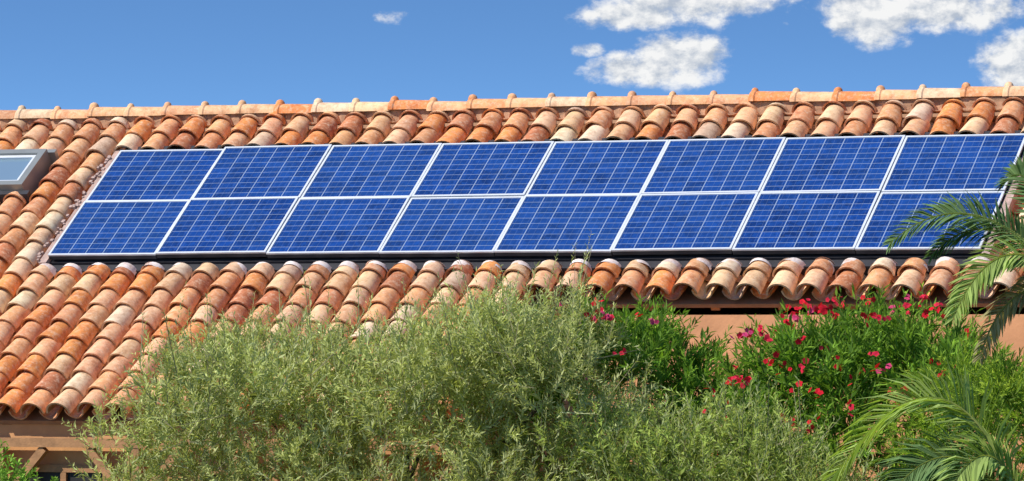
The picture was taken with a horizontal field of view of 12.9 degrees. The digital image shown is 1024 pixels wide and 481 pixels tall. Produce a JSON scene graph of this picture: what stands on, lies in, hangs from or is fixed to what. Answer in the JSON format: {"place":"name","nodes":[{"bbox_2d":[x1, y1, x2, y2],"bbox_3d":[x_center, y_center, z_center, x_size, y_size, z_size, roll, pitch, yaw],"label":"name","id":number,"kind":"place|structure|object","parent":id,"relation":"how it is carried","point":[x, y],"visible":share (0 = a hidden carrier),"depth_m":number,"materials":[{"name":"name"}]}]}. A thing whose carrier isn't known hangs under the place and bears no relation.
{"place":"outdoors","nodes":[
{"label":"outdoors","id":0,"kind":"place"},
{"bbox_2d":[0,307,1023,480],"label":"walls","id":1,"kind":"structure","parent":0,"point":[721,321],"depth_m":35.05,"materials":[{"name":"paint"}]},
{"bbox_2d":[0,112,1023,427],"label":"roof deck","id":2,"kind":"structure","parent":1,"relation":"on","point":[716,300],"depth_m":34.89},
{"bbox_2d":[0,149,58,203],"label":"roof window","id":3,"kind":"structure","parent":2,"relation":"in","point":[24,172],"depth_m":38.60,"materials":[{"name":"grey metal"}]},
{"bbox_2d":[85,149,222,200],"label":"solar panel","id":4,"kind":"object","parent":2,"relation":"on","point":[173,174],"visible":1,"depth_m":38.01,"materials":[{"name":"photovoltaic silicon cells"},{"name":"glass"},{"name":"aluminium"}]},
{"bbox_2d":[192,144,331,197],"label":"solar panel","id":5,"kind":"object","parent":2,"relation":"on","point":[262,171],"visible":1,"depth_m":37.60,"materials":[{"name":"photovoltaic silicon cells"},{"name":"glass"},{"name":"aluminium"}]},
{"bbox_2d":[301,143,441,197],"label":"solar panel","id":6,"kind":"object","parent":2,"relation":"on","point":[383,170],"visible":1,"depth_m":37.21,"materials":[{"name":"photovoltaic silicon cells"},{"name":"glass"},{"name":"aluminium"}]},
{"bbox_2d":[411,141,554,197],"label":"solar panel","id":7,"kind":"object","parent":2,"relation":"on","point":[490,169],"visible":1,"depth_m":36.80,"materials":[{"name":"silicon solar cells"},{"name":"glass"},{"name":"aluminium"}]},
{"bbox_2d":[0,96,1023,423],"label":"cover tiles","id":8,"kind":"object","parent":2,"relation":"on","point":[18,354],"visible":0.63,"depth_m":36.29,"materials":[{"name":"ceramic"}]},
{"bbox_2d":[0,82,1023,129],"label":"ridge tiles","id":9,"kind":"object","parent":2,"relation":"on","point":[966,93],"visible":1,"depth_m":37.47,"materials":[{"name":"ceramic"}]},
{"bbox_2d":[36,130,1023,277],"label":"array flashing","id":10,"kind":"object","parent":2,"relation":"attached to","point":[505,262],"visible":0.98,"depth_m":35.92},
{"bbox_2d":[48,200,188,259],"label":"solar panel","id":11,"kind":"object","parent":10,"relation":"on","point":[137,229],"visible":1,"depth_m":37.38,"materials":[{"name":"photovoltaic silicon cells"},{"name":"glass"},{"name":"aluminium"}]},
{"bbox_2d":[156,197,298,257],"bbox_3d":[-2.320,-0.108,37.015,0.994,0.051,0.775,-1,35,23],"label":"solar panel","id":12,"kind":"object","parent":10,"relation":"on","point":[226,227],"visible":1,"depth_m":36.98,"materials":[{"name":"photovoltaic silicon cells"},{"name":"glass"},{"name":"aluminium"}]},
{"bbox_2d":[266,196,410,257],"bbox_3d":[-1.398,-0.107,36.628,0.994,0.051,0.775,-1,35,23],"label":"solar panel","id":13,"kind":"object","parent":10,"relation":"on","point":[338,227],"visible":1,"depth_m":36.59,"materials":[{"name":"photovoltaic silicon cells"},{"name":"glass"},{"name":"aluminium"}]},
{"bbox_2d":[379,196,523,256],"bbox_3d":[-0.477,-0.110,36.235,0.994,0.050,0.774,-1,35,23],"label":"solar panel","id":14,"kind":"object","parent":10,"relation":"attached to","point":[448,226],"visible":1,"depth_m":36.20,"materials":[{"name":"photovoltaic silicon cells"},{"name":"glass"},{"name":"aluminium"}]},
{"bbox_2d":[494,194,639,255],"bbox_3d":[0.442,-0.121,35.838,0.994,0.051,0.774,0,35,23],"label":"solar panel","id":15,"kind":"object","parent":10,"relation":"on","point":[544,225],"visible":1,"depth_m":35.81,"materials":[{"name":"silicon solar cells"},{"name":"glass"},{"name":"aluminium"}]},
{"bbox_2d":[526,140,668,194],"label":"solar panel","id":16,"kind":"object","parent":10,"relation":"on","point":[595,167],"visible":1,"depth_m":36.43,"materials":[{"name":"silicon solar cells"},{"name":"glass"},{"name":"aluminium"}]},
{"bbox_2d":[611,192,758,254],"bbox_3d":[1.360,-0.133,35.446,0.994,0.050,0.775,-1,35,23],"label":"solar panel","id":17,"kind":"object","parent":10,"relation":"on","point":[685,223],"visible":1,"depth_m":35.41,"materials":[{"name":"silicon solar cells"},{"name":"glass"},{"name":"aluminium"}]},
{"bbox_2d":[641,137,785,193],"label":"solar panel","id":18,"kind":"object","parent":10,"relation":"on","point":[725,165],"visible":1,"depth_m":36.03,"materials":[{"name":"silicon solar cells"},{"name":"glass"},{"name":"aluminium"}]},
{"bbox_2d":[732,191,880,254],"bbox_3d":[2.280,-0.138,35.054,0.994,0.050,0.774,-1,35,23],"label":"solar panel","id":19,"kind":"object","parent":10,"relation":"attached to","point":[829,222],"visible":1,"depth_m":35.02,"materials":[{"name":"silicon solar cells"},{"name":"glass"},{"name":"aluminium"}]},
{"bbox_2d":[760,135,905,192],"bbox_3d":[2.529,-0.585,35.645,0.994,0.051,0.775,-1,34,23],"label":"solar panel","id":20,"kind":"object","parent":10,"relation":"on","point":[840,163],"visible":1,"depth_m":35.63,"materials":[{"name":"glass"}]},
{"bbox_2d":[855,191,1004,253],"bbox_3d":[3.202,-0.138,34.666,0.994,0.051,0.775,0,34,23],"label":"solar panel","id":21,"kind":"object","parent":10,"relation":"attached to","point":[892,209],"visible":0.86,"depth_m":34.69,"materials":[{"name":"glass"}]},
{"bbox_2d":[881,133,1023,194],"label":"solar panel","id":22,"kind":"object","parent":10,"relation":"on","point":[949,163],"visible":0.91,"depth_m":35.25,"materials":[{"name":"glass"}]},
{"bbox_2d":[0,0,1023,109],"label":"sky","id":23,"kind":"structure","parent":0,"point":[66,54],"materials":[{"name":"blue"}]},
{"label":"ground","id":24,"kind":"structure","parent":0,"visible":0},
{"bbox_2d":[0,439,59,480],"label":"garden shrub","id":25,"kind":"object","parent":24,"relation":"on","point":[5,477],"visible":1,"depth_m":32.18,"materials":[{"name":"green plant"}]},
{"bbox_2d":[61,231,695,480],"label":"olive tree","id":26,"kind":"object","parent":24,"relation":"on","point":[484,338],"visible":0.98,"depth_m":32.26,"materials":[{"name":"green plant"}]},
{"bbox_2d":[0,437,987,480],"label":"porch timber and windows","id":27,"kind":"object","parent":24,"relation":"on","point":[46,472],"visible":0.21,"depth_m":35.41,"materials":[{"name":"wood"}]},
{"bbox_2d":[456,289,796,480],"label":"oleander bush","id":28,"kind":"object","parent":24,"relation":"on","point":[659,338],"visible":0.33,"depth_m":32.63,"materials":[{"name":"green plant"}]},
{"bbox_2d":[533,356,890,480],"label":"olive tree","id":29,"kind":"object","parent":24,"relation":"on","point":[692,462],"visible":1,"depth_m":31.14,"materials":[{"name":"green plant"}]},
{"bbox_2d":[667,280,1023,480],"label":"oleander bush","id":30,"kind":"object","parent":24,"relation":"on","point":[860,359],"visible":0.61,"depth_m":31.96,"materials":[{"name":"green plant"}]},
{"bbox_2d":[817,358,1023,480],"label":"palm tree","id":31,"kind":"object","parent":24,"relation":"on","point":[978,465],"visible":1,"depth_m":28.78,"materials":[{"name":"green plant"}]},
{"bbox_2d":[864,332,1023,480],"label":"broom shrub","id":32,"kind":"object","parent":24,"relation":"on","point":[1011,386],"visible":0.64,"depth_m":30.15,"materials":[{"name":"green plant"}]},
{"bbox_2d":[880,152,1023,365],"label":"palm tree","id":33,"kind":"object","parent":24,"relation":"on","point":[989,272],"visible":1,"depth_m":29.57,"materials":[{"name":"green plant"}]}
]}

